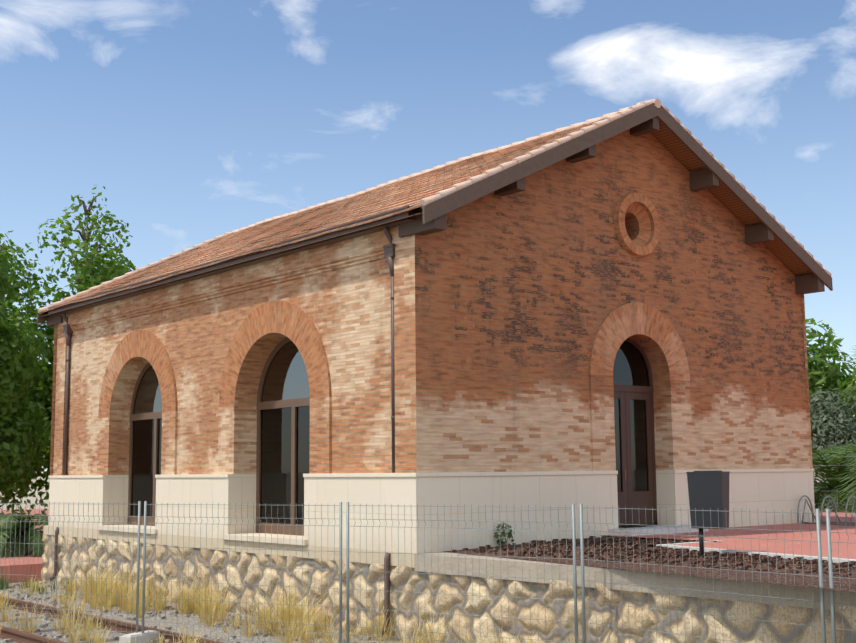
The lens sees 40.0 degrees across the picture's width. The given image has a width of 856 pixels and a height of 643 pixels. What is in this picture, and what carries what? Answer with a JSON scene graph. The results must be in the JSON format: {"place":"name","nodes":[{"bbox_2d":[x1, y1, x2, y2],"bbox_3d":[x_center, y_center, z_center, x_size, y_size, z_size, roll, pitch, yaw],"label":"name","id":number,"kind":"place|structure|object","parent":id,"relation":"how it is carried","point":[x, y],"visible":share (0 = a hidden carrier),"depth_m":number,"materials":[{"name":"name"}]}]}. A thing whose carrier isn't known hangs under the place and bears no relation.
{"place":"outdoors","nodes":[
{"label":"outdoors","id":0,"kind":"place"},
{"bbox_2d":[0,233,50,515],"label":"tree","id":1,"kind":"object","parent":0,"point":[17,446],"depth_m":35.55,"materials":[{"name":"green plant"}]},
{"bbox_2d":[0,472,827,642],"bbox_3d":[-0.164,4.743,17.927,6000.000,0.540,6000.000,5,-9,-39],"label":"ground","id":2,"kind":"structure","parent":0,"point":[35,567],"depth_m":21.80,"materials":[{"name":"grey gravel"}]},
{"bbox_2d":[0,512,47,556],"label":"hedge","id":3,"kind":"object","parent":2,"relation":"on","point":[36,536],"visible":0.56,"depth_m":31.81,"materials":[{"name":"green plant"}]},
{"bbox_2d":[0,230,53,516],"bbox_3d":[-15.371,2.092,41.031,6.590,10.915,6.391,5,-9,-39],"label":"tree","id":4,"kind":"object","parent":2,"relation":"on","point":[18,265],"depth_m":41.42,"materials":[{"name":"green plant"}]},
{"bbox_2d":[0,572,78,593],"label":"green weeds","id":5,"kind":"object","parent":2,"relation":"on","point":[6,584],"visible":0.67,"depth_m":26.96,"materials":[{"name":"plant"}]},
{"bbox_2d":[14,186,135,477],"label":"tree","id":6,"kind":"object","parent":2,"relation":"on","point":[110,269],"depth_m":40.60,"materials":[{"name":"green plant"}]},
{"bbox_2d":[0,596,223,642],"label":"track","id":7,"kind":"structure","parent":2,"relation":"on","point":[17,636],"depth_m":19.20,"materials":[{"name":"brown metal"}]},
{"bbox_2d":[0,551,618,642],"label":"dry grass","id":8,"kind":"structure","parent":2,"relation":"on","point":[191,605],"depth_m":19.86,"materials":[{"name":"yellow plant"}]},
{"bbox_2d":[0,501,855,642],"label":"fence","id":9,"kind":"object","parent":2,"relation":"on","point":[139,636],"visible":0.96,"depth_m":16.24,"materials":[{"name":"metal"}]},
{"bbox_2d":[0,536,855,642],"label":"loose stones","id":10,"kind":"object","parent":2,"relation":"on","point":[658,559],"visible":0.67,"depth_m":17.26,"materials":[{"name":"brown gravel"}]},
{"bbox_2d":[43,525,855,611],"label":"platform","id":11,"kind":"structure","parent":2,"relation":"on","point":[510,568],"depth_m":16.12,"materials":[{"name":"concrete"}]},
{"bbox_2d":[50,129,812,474],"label":"brick wall","id":12,"kind":"structure","parent":11,"relation":"on","point":[532,307],"depth_m":21.89,"materials":[{"name":"brown brick"}]},
{"bbox_2d":[48,206,418,635],"bbox_3d":[-4.806,2.252,23.803,0.396,6.722,14.500,5,-9,-39],"label":"gutter and downspouts","id":13,"kind":"object","parent":12,"relation":"attached to","point":[389,253],"visible":0.83,"depth_m":21.56,"materials":[{"name":"brown metal"}]},
{"bbox_2d":[127,337,657,535],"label":"arched windows","id":14,"kind":"structure","parent":12,"relation":"in","point":[283,432],"depth_m":22.50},
{"bbox_2d":[37,98,832,326],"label":"shed roof","id":15,"kind":"structure","parent":12,"relation":"on","point":[435,194],"depth_m":23.34,"materials":[{"name":"brown tile"}]},
{"bbox_2d":[48,469,814,553],"bbox_3d":[-0.582,4.102,27.117,11.090,1.234,14.440,5,-9,-39],"label":"wall base","id":16,"kind":"object","parent":11,"relation":"on","point":[763,491],"visible":0.85,"depth_m":20.52,"materials":[{"name":"beige stone"}]},
{"bbox_2d":[41,534,855,642],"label":"stone retaining wall","id":17,"kind":"structure","parent":11,"relation":"attached to","point":[254,576],"depth_m":17.37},
{"bbox_2d":[494,522,513,545],"bbox_3d":[1.241,3.469,19.111,0.419,0.435,0.247,5,-9,-39],"label":"small shrub","id":18,"kind":"object","parent":11,"relation":"on","point":[509,534],"visible":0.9,"depth_m":19.06,"materials":[{"name":"green plant"}]},
{"bbox_2d":[443,504,855,591],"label":"platform surfaces","id":19,"kind":"object","parent":11,"relation":"on","point":[745,544],"visible":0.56,"depth_m":17.23,"materials":[{"name":"red tile"}]},
{"bbox_2d":[686,470,729,555],"bbox_3d":[3.931,2.691,16.392,0.536,1.210,0.260,-6,-9,38],"label":"sign panel","id":20,"kind":"object","parent":19,"relation":"on","point":[707,490],"visible":0.79,"depth_m":16.32,"materials":[{"name":"grey paint"}]},
{"bbox_2d":[797,495,855,525],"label":"bike racks","id":21,"kind":"object","parent":19,"relation":"on","point":[850,523],"visible":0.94,"depth_m":24.05,"materials":[{"name":"grey metal"}]},
{"bbox_2d":[813,456,855,503],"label":"fence","id":22,"kind":"object","parent":19,"relation":"on","point":[832,465],"depth_m":27.77,"materials":[{"name":"grey metal"}]},
{"bbox_2d":[809,388,855,476],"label":"olive","id":23,"kind":"object","parent":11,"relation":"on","point":[838,424],"depth_m":37.81,"materials":[{"name":"green plant"}]},
{"bbox_2d":[812,442,855,512],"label":"palm","id":24,"kind":"object","parent":2,"relation":"on","point":[838,488],"visible":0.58,"depth_m":31.26,"materials":[{"name":"green plant"}]},
{"bbox_2d":[813,445,855,509],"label":"hedge","id":25,"kind":"object","parent":2,"relation":"on","point":[823,455],"visible":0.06,"depth_m":33.13,"materials":[{"name":"green plant"}]},
{"bbox_2d":[838,344,855,398],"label":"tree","id":26,"kind":"object","parent":2,"relation":"on","point":[852,388],"visible":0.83,"depth_m":42.09,"materials":[{"name":"green plant"}]},
{"bbox_2d":[0,0,855,472],"label":"sky","id":27,"kind":"structure","parent":0,"point":[198,121],"materials":[{"name":"blue"}]},
{"bbox_2d":[618,524,657,527],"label":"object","id":28,"kind":"object","parent":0,"point":[631,526],"depth_m":23.71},
{"bbox_2d":[805,318,855,431],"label":"leaves","id":29,"kind":"object","parent":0,"point":[829,376],"visible":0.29,"depth_m":66.89,"materials":[{"name":"green plant"}]}
]}

